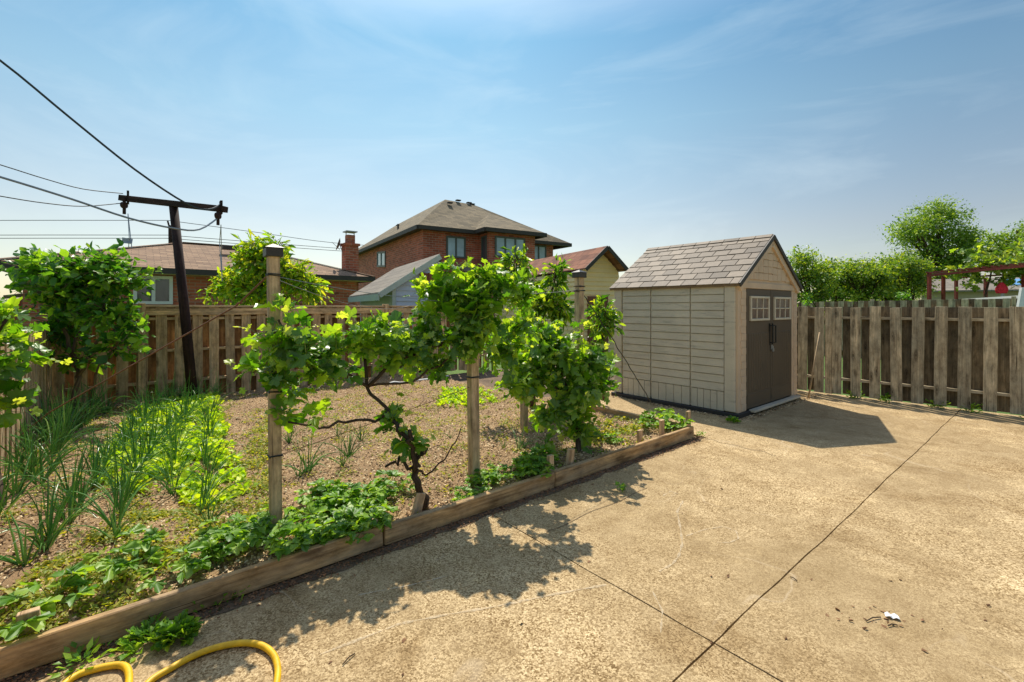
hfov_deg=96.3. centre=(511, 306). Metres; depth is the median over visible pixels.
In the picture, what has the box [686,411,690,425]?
wooden stake
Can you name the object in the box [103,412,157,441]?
onion plant
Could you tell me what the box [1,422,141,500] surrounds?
onion plant
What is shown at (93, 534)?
weeds
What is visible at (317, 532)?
strawberry plant
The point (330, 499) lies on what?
strawberry plant
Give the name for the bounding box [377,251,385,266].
window
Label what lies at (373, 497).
strawberry plant
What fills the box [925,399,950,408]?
weed tuft
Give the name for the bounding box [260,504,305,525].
strawberry plant
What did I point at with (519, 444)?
onion plant
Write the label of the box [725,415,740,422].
weed tuft
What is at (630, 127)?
sky
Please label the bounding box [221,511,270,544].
strawberry plant
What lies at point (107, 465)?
onion plant
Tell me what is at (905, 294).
cedar bush
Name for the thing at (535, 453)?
strawberry plant
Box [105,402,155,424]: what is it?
onion plant
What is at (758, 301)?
door
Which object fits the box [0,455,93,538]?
onion plant
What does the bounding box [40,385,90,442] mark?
onion plant
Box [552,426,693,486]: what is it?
edging timber
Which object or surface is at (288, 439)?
onion plant
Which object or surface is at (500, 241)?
window
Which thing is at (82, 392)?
onion plant
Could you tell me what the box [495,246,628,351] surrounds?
yellow shed
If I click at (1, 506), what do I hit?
onion plant
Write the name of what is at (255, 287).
guy wire
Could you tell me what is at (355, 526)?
strawberry plant
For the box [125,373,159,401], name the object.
onion plant
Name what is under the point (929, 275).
pergola
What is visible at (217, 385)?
onion plant
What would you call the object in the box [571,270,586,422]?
trellis post
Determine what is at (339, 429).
onion plant
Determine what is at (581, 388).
grape vine
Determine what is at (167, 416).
onion plant
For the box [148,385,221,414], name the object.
onion plant
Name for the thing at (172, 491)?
onion plant
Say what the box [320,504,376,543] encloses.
strawberry plant
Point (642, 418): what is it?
strawberry plant
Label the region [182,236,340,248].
power line
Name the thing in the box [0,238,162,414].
lilac bush
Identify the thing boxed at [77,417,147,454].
onion plant
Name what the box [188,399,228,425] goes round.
onion plant
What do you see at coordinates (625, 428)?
weeds
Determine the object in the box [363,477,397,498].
strawberry plant
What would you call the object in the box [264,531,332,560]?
strawberry plant
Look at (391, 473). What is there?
strawberry plant
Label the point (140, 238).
power line
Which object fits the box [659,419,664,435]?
wooden stake
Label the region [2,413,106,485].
onion plant
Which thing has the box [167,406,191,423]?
onion plant
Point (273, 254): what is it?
trellis post
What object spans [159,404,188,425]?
onion plant
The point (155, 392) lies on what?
onion plant
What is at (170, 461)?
onion plant
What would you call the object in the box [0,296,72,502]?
grape vine
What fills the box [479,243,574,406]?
peach tree
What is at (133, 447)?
onion plant
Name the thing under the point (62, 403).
onion plant
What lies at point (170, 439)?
onion plant
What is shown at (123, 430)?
onion plant
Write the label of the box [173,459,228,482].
onion plant
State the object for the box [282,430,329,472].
onion plant
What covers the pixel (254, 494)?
weeds
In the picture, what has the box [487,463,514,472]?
strawberry plant
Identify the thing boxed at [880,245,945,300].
orchard tree
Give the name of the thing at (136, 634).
weed tuft
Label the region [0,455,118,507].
onion plant
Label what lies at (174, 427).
onion plant
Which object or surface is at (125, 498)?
onion plant
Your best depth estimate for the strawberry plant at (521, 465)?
4.00 m
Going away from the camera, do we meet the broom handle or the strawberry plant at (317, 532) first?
the strawberry plant at (317, 532)
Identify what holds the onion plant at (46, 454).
on the garden soil
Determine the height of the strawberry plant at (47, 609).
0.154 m
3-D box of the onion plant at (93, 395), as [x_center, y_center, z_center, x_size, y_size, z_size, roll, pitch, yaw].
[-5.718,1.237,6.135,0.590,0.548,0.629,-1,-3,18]
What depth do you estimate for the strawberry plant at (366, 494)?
3.34 m
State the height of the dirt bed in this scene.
0.001 m
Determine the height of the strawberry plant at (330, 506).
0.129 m
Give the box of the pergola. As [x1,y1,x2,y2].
[926,263,1023,299]
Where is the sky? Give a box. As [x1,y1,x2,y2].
[0,0,1023,302]
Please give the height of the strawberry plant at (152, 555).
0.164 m
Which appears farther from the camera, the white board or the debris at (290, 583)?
the white board
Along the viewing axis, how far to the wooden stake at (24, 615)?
2.03 m
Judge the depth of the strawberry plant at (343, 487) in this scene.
3.48 m
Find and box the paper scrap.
[885,612,899,618]
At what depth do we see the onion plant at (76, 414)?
5.44 m
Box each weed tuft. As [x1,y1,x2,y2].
[47,636,116,678]
[109,611,178,662]
[147,609,204,651]
[192,593,235,612]
[222,585,249,602]
[615,481,626,491]
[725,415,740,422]
[846,389,864,397]
[875,392,890,402]
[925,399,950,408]
[961,403,982,412]
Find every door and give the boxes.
[746,289,773,408]
[771,290,790,400]
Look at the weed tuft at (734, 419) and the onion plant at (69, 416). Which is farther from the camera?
the weed tuft at (734, 419)
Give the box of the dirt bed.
[6,366,695,678]
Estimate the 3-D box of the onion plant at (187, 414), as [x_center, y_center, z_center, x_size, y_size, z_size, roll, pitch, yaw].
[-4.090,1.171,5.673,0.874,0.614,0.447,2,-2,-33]
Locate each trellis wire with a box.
[280,277,445,301]
[283,387,468,453]
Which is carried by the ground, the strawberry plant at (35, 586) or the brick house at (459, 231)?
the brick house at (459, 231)
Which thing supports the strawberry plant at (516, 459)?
on the garden soil
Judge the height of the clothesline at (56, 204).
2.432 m
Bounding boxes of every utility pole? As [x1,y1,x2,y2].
[118,190,227,395]
[167,221,171,242]
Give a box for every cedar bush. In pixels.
[802,291,842,355]
[895,289,913,300]
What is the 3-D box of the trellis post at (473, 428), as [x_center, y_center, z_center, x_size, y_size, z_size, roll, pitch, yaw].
[-0.336,0.730,3.914,0.099,1.841,0.096,0,0,-39]
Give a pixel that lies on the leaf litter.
(404, 639)
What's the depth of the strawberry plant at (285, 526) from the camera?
2.80 m
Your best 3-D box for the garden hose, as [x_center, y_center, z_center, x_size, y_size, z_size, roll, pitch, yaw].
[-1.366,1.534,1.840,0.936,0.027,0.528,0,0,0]
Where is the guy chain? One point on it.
(617, 348)
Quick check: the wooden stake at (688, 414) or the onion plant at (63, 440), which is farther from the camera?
the wooden stake at (688, 414)
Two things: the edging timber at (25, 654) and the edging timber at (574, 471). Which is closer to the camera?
the edging timber at (25, 654)
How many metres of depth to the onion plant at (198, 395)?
6.64 m
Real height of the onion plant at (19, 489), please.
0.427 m
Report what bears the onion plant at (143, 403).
on the garden soil
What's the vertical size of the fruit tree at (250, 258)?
3.264 m
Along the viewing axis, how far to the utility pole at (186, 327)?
7.15 m
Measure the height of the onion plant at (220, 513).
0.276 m
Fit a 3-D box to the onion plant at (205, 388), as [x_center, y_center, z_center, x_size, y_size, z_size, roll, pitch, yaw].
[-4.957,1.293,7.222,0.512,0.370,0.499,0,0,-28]
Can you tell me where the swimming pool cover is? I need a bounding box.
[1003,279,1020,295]
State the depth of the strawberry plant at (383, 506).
3.12 m
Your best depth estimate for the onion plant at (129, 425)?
4.93 m
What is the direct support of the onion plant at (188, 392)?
on the garden soil
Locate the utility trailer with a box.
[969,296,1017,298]
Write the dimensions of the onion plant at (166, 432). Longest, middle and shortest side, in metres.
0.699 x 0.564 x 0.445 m
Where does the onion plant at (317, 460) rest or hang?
on the garden soil
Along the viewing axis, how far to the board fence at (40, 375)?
5.18 m
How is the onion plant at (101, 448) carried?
on the garden soil
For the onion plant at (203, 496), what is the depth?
3.32 m
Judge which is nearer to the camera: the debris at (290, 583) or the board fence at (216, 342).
the debris at (290, 583)
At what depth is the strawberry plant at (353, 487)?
3.40 m
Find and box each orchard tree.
[786,245,846,304]
[810,256,873,301]
[834,252,907,300]
[861,249,932,300]
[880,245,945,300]
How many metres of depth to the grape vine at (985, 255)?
15.26 m
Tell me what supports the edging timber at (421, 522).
on the dirt bed
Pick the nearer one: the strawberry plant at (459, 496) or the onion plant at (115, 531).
the onion plant at (115, 531)
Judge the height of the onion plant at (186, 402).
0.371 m
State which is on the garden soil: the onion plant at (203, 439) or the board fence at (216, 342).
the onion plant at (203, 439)
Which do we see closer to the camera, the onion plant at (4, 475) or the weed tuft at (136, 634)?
the weed tuft at (136, 634)
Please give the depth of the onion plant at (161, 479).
3.80 m
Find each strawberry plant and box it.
[0,561,99,637]
[0,595,63,640]
[62,540,164,589]
[81,523,168,568]
[136,540,226,592]
[168,530,248,573]
[194,511,268,542]
[199,522,267,557]
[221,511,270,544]
[236,519,307,551]
[250,511,296,526]
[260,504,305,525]
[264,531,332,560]
[267,505,329,547]
[293,477,346,505]
[295,513,353,544]
[299,482,345,504]
[306,512,347,533]
[307,481,348,499]
[310,499,346,519]
[314,481,375,506]
[315,489,364,512]
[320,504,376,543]
[331,508,358,531]
[332,500,397,523]
[333,507,385,540]
[336,489,387,508]
[337,487,386,505]
[350,511,393,531]
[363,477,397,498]
[373,469,414,491]
[450,486,478,500]
[463,486,491,497]
[464,474,488,486]
[467,468,505,482]
[474,473,498,483]
[480,470,513,484]
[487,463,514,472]
[511,455,535,467]
[511,455,545,476]
[514,455,546,470]
[516,456,554,477]
[520,445,558,460]
[531,452,546,458]
[602,432,623,442]
[638,414,671,429]
[642,407,674,418]
[650,411,685,419]
[656,412,694,428]
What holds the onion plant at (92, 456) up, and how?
on the garden soil
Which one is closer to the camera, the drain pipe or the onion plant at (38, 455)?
the onion plant at (38, 455)
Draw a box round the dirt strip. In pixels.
[0,437,700,681]
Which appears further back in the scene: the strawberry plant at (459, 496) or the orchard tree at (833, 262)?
the orchard tree at (833, 262)
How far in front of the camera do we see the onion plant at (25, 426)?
4.66 m
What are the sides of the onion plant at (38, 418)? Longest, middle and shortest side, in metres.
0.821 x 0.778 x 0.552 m
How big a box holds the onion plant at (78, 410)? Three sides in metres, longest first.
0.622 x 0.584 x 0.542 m
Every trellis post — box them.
[263,244,283,523]
[466,317,479,478]
[520,336,527,428]
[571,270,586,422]
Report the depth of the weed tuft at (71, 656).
1.99 m
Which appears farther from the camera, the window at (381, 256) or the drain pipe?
the window at (381, 256)
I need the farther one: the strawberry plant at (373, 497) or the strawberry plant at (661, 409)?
the strawberry plant at (661, 409)
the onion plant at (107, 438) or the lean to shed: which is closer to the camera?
the onion plant at (107, 438)
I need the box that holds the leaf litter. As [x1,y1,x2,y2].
[328,488,990,676]
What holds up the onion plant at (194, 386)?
on the garden soil
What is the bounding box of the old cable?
[280,280,409,308]
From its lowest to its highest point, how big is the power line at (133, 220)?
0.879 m
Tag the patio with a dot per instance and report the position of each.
(832, 502)
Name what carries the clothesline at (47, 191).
attached to the utility pole at (186, 327)
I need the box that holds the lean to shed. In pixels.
[348,254,441,368]
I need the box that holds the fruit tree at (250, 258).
[195,228,333,307]
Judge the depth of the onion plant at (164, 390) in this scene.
6.88 m
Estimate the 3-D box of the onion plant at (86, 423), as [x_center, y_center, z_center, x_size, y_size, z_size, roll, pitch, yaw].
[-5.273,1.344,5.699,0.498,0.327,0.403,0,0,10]
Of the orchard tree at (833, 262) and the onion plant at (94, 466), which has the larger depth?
the orchard tree at (833, 262)
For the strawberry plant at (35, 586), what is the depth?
2.20 m
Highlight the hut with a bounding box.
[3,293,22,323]
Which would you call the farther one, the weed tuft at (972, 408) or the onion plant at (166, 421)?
the weed tuft at (972, 408)
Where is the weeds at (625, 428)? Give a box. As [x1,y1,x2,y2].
[591,415,676,445]
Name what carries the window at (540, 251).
in the brick house at (459, 231)
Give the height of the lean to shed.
2.930 m
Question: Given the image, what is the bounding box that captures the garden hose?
[62,639,280,681]
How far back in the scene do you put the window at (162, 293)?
13.83 m
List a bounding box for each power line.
[0,220,341,243]
[0,238,336,250]
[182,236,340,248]
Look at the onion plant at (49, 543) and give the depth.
2.71 m
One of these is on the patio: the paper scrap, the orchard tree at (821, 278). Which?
the paper scrap
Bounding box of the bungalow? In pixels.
[0,230,374,326]
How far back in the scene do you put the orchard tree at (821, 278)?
16.72 m
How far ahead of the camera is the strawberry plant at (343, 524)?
2.89 m
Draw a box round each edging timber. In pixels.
[0,527,382,678]
[383,471,554,545]
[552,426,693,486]
[591,405,688,428]
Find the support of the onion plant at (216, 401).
on the garden soil
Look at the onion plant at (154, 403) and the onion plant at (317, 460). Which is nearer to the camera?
the onion plant at (317, 460)
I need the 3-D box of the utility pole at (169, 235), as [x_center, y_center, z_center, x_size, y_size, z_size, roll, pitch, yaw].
[-25.345,-2.189,33.976,0.466,8.380,0.314,0,0,-22]
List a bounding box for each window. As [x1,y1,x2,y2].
[133,275,172,303]
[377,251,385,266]
[446,236,465,258]
[481,235,486,262]
[495,236,524,257]
[535,245,546,259]
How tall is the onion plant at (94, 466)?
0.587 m
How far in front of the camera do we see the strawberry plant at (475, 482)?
3.74 m
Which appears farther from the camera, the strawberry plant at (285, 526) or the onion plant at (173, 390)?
the onion plant at (173, 390)
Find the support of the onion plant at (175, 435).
on the garden soil
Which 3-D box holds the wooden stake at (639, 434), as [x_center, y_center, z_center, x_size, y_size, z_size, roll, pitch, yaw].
[1.375,1.451,4.947,0.077,0.243,0.036,0,0,-42]
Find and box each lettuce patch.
[88,391,257,509]
[434,386,498,406]
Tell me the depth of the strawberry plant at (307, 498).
3.41 m
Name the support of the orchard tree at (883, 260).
on the ground
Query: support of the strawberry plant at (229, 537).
on the garden soil
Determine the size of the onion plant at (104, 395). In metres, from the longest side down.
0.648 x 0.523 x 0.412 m
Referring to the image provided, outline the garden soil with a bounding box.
[0,373,679,643]
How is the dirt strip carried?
on the patio
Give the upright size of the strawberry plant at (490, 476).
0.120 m
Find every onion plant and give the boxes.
[0,418,67,474]
[0,420,63,506]
[0,423,104,477]
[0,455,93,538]
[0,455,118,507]
[0,462,64,516]
[0,483,104,551]
[0,502,83,566]
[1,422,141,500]
[1,446,53,483]
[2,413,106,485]
[3,441,65,494]
[4,427,72,466]
[7,423,50,464]
[10,401,116,455]
[14,462,109,519]
[15,407,49,449]
[17,390,64,441]
[20,393,98,438]
[20,448,120,523]
[26,392,98,448]
[30,386,81,432]
[30,416,101,465]
[32,391,65,431]
[34,385,100,430]
[35,389,106,434]
[38,449,145,530]
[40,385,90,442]
[40,386,92,422]
[44,383,116,419]
[44,424,130,487]
[46,426,124,477]
[49,375,128,413]
[56,408,156,466]
[59,386,105,427]
[60,376,117,411]
[65,381,116,418]
[68,501,146,538]
[69,429,137,464]
[72,402,95,425]
[73,426,168,477]
[76,439,149,470]
[76,450,167,496]
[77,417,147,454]
[80,395,161,448]
[82,375,119,409]
[83,452,159,488]
[86,442,178,504]
[91,393,147,435]
[92,443,168,514]
[94,403,191,468]
[96,406,138,438]
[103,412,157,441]
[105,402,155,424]
[107,411,156,429]
[107,414,174,456]
[110,389,159,423]
[113,377,178,417]
[113,397,188,446]
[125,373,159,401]
[125,437,217,494]
[126,395,198,435]
[126,451,191,484]
[128,385,158,414]
[128,428,217,463]
[130,373,177,402]
[132,382,175,408]
[138,393,169,410]
[140,391,196,429]
[142,436,199,474]
[143,410,199,454]
[144,378,221,419]
[147,409,196,438]
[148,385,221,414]
[150,399,201,444]
[151,372,208,404]
[152,424,200,446]
[153,377,185,400]
[154,373,173,399]
[158,371,182,396]
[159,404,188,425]
[161,386,192,408]
[165,429,244,473]
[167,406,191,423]
[172,393,205,412]
[172,457,239,493]
[172,489,246,523]
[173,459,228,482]
[174,383,200,400]
[175,373,209,393]
[175,384,210,400]
[180,407,228,439]
[182,415,231,449]
[183,400,241,434]
[185,428,242,463]
[188,389,233,423]
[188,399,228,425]
[189,389,229,415]
[197,377,237,395]
[197,379,216,393]
[199,446,255,513]
[200,386,227,409]
[208,372,227,394]
[282,425,308,442]
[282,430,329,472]
[282,432,339,472]
[286,456,327,476]
[312,425,376,457]
[313,434,359,465]
[326,412,352,436]
[345,413,374,440]
[510,419,543,449]
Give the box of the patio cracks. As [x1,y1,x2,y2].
[546,439,775,531]
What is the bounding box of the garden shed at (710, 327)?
[609,234,802,418]
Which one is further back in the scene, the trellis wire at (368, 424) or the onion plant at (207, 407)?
the onion plant at (207, 407)
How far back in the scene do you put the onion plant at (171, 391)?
6.91 m
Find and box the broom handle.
[808,332,820,398]
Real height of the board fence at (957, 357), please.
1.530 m
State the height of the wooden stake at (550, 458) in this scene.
0.274 m
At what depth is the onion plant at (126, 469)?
3.95 m
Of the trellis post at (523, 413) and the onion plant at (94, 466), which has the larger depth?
the trellis post at (523, 413)
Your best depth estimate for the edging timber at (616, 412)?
6.15 m
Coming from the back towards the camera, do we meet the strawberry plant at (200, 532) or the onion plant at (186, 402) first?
the onion plant at (186, 402)
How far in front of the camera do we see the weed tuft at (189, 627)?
2.12 m
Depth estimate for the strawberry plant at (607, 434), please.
4.96 m
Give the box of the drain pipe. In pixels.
[392,375,448,381]
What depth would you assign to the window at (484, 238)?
24.25 m
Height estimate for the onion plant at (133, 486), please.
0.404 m
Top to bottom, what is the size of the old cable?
0.226 m
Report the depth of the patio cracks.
3.57 m
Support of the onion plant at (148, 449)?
on the garden soil
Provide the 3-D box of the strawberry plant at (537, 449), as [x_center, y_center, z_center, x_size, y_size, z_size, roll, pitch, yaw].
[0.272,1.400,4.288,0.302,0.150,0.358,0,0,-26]
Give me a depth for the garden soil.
4.39 m
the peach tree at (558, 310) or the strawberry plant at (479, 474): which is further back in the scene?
the peach tree at (558, 310)
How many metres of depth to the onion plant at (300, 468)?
3.99 m
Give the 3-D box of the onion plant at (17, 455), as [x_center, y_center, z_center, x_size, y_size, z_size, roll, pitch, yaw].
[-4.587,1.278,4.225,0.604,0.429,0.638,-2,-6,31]
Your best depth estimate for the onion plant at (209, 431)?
4.88 m
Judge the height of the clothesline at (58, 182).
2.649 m
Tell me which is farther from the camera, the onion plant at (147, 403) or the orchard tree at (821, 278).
the orchard tree at (821, 278)
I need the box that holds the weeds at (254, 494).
[0,383,667,640]
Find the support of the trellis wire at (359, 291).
attached to the trellis post at (273, 254)
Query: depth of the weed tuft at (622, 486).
3.87 m
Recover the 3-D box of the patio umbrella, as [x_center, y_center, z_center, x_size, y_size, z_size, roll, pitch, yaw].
[15.599,0.359,14.600,0.285,2.382,0.299,0,0,0]
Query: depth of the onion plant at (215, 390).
7.34 m
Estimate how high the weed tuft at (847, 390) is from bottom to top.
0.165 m
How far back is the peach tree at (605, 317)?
6.91 m
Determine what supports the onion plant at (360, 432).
on the garden soil
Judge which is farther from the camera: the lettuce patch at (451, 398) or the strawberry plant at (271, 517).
the lettuce patch at (451, 398)
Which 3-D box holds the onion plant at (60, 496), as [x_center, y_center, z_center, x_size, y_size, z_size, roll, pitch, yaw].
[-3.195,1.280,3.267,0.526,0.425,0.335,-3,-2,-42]
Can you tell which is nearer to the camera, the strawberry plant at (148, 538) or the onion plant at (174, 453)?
the strawberry plant at (148, 538)
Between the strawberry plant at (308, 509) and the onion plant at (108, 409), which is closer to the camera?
the strawberry plant at (308, 509)
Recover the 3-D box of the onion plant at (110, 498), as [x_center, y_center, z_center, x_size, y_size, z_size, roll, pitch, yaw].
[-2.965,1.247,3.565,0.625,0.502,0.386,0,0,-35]
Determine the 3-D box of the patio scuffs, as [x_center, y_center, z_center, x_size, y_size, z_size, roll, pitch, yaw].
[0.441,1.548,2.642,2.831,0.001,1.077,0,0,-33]
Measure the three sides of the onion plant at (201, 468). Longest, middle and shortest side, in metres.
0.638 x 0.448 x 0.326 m
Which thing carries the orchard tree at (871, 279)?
on the ground
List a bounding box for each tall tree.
[877,194,997,278]
[973,219,1023,275]
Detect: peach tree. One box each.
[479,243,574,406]
[584,294,625,400]
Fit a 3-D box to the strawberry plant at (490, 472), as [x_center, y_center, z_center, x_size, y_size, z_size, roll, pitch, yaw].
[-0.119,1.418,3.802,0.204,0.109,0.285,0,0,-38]
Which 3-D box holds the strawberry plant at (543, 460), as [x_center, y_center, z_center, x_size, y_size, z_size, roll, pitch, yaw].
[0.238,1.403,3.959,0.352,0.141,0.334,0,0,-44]
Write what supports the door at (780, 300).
in the garden shed at (710, 327)
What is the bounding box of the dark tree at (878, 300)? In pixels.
[811,290,939,310]
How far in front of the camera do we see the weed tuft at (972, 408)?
6.73 m
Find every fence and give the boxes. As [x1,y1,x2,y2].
[0,329,51,473]
[52,303,488,409]
[587,296,607,351]
[797,306,1023,414]
[798,296,1017,354]
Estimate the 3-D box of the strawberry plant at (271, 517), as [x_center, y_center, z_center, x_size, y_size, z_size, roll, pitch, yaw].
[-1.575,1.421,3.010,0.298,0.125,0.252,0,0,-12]
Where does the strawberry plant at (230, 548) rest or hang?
on the garden soil
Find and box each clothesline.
[0,59,219,209]
[0,164,122,193]
[0,176,216,230]
[0,196,119,206]
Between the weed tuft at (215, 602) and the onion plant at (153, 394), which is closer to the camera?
the weed tuft at (215, 602)
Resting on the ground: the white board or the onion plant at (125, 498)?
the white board
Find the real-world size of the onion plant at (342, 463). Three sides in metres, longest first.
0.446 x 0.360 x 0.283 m
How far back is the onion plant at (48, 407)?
5.16 m
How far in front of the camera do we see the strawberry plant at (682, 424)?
5.46 m
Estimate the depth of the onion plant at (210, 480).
3.58 m
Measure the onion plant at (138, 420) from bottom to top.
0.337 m
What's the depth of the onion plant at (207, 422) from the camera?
5.17 m
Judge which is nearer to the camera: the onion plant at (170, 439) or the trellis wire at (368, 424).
the trellis wire at (368, 424)
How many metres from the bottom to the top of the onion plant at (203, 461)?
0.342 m
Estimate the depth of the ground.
11.15 m
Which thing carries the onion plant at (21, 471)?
on the garden soil
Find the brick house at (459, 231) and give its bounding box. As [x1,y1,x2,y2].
[356,199,571,327]
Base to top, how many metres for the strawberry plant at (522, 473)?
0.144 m
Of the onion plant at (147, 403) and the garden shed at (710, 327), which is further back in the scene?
the garden shed at (710, 327)
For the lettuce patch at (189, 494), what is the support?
on the garden soil
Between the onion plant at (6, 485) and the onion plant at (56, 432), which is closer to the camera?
the onion plant at (6, 485)
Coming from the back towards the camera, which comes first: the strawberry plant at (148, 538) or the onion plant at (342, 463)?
the onion plant at (342, 463)
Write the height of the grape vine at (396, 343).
1.991 m
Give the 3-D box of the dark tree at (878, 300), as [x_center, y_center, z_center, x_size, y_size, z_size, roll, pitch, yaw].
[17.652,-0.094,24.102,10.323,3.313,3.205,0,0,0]
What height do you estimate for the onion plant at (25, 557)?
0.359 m
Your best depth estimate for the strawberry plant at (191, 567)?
2.42 m
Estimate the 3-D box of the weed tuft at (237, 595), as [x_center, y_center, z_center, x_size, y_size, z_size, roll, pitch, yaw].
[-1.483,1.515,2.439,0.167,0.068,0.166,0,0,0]
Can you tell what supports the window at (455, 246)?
in the brick house at (459, 231)
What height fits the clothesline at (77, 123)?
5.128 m
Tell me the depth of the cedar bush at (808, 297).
12.05 m
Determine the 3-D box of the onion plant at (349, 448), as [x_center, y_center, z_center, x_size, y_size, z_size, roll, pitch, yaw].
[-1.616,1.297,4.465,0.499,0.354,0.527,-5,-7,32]
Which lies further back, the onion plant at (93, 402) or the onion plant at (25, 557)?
the onion plant at (93, 402)
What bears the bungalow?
on the ground
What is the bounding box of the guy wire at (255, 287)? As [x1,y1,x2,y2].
[16,276,266,438]
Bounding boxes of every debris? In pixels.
[0,436,707,681]
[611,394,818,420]
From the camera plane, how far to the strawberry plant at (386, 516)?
2.97 m
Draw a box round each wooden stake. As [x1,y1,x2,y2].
[16,606,40,637]
[411,493,425,514]
[547,454,553,470]
[566,448,574,465]
[636,429,642,442]
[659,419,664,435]
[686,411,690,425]
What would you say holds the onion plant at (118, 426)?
on the garden soil
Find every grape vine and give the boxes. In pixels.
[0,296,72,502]
[224,255,545,509]
[492,309,622,456]
[938,238,1023,297]
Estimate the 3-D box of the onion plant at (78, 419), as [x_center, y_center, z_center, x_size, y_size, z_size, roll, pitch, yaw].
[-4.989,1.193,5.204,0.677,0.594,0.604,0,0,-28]
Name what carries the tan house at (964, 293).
on the ground
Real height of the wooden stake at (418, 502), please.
0.259 m
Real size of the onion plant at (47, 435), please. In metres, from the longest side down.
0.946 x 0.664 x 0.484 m
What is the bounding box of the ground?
[9,318,1021,415]
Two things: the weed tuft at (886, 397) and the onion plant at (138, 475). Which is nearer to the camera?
the onion plant at (138, 475)
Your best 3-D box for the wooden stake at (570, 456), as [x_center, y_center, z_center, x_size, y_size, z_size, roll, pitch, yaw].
[0.525,1.434,4.175,0.113,0.284,0.037,0,0,-40]
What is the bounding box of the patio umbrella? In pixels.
[995,281,1007,296]
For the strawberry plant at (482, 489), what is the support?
on the garden soil
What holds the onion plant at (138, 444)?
on the garden soil
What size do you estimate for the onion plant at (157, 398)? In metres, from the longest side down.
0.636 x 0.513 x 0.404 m
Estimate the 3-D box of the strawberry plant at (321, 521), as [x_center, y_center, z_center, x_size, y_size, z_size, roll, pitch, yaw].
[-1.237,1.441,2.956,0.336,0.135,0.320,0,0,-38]
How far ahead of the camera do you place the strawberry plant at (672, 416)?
5.63 m
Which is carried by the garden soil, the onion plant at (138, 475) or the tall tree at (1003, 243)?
the onion plant at (138, 475)
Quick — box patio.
[34,390,1023,681]
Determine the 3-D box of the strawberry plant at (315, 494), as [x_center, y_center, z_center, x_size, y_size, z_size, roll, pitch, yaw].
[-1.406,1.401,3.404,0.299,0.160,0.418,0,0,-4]
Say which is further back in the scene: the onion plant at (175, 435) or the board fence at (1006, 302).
the board fence at (1006, 302)
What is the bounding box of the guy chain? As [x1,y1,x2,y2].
[584,295,651,402]
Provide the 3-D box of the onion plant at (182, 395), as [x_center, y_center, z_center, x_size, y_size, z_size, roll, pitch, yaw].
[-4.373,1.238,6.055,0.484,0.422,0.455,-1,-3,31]
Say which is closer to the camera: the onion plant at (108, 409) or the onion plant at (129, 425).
the onion plant at (129, 425)
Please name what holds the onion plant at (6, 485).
on the garden soil
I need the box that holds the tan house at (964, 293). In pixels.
[914,277,1020,299]
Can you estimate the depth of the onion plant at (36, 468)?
3.96 m
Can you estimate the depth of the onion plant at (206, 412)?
5.63 m
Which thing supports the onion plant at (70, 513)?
on the garden soil
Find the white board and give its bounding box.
[1016,287,1023,306]
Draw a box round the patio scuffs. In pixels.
[321,491,738,653]
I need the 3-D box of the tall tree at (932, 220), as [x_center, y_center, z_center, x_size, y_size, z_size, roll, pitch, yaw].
[34.942,-4.016,38.027,9.483,11.148,6.482,0,0,0]
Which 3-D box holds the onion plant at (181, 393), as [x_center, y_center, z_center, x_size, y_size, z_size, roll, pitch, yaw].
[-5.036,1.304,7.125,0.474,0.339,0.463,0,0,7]
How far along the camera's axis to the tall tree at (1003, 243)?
33.59 m
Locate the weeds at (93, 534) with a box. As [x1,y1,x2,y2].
[0,414,285,644]

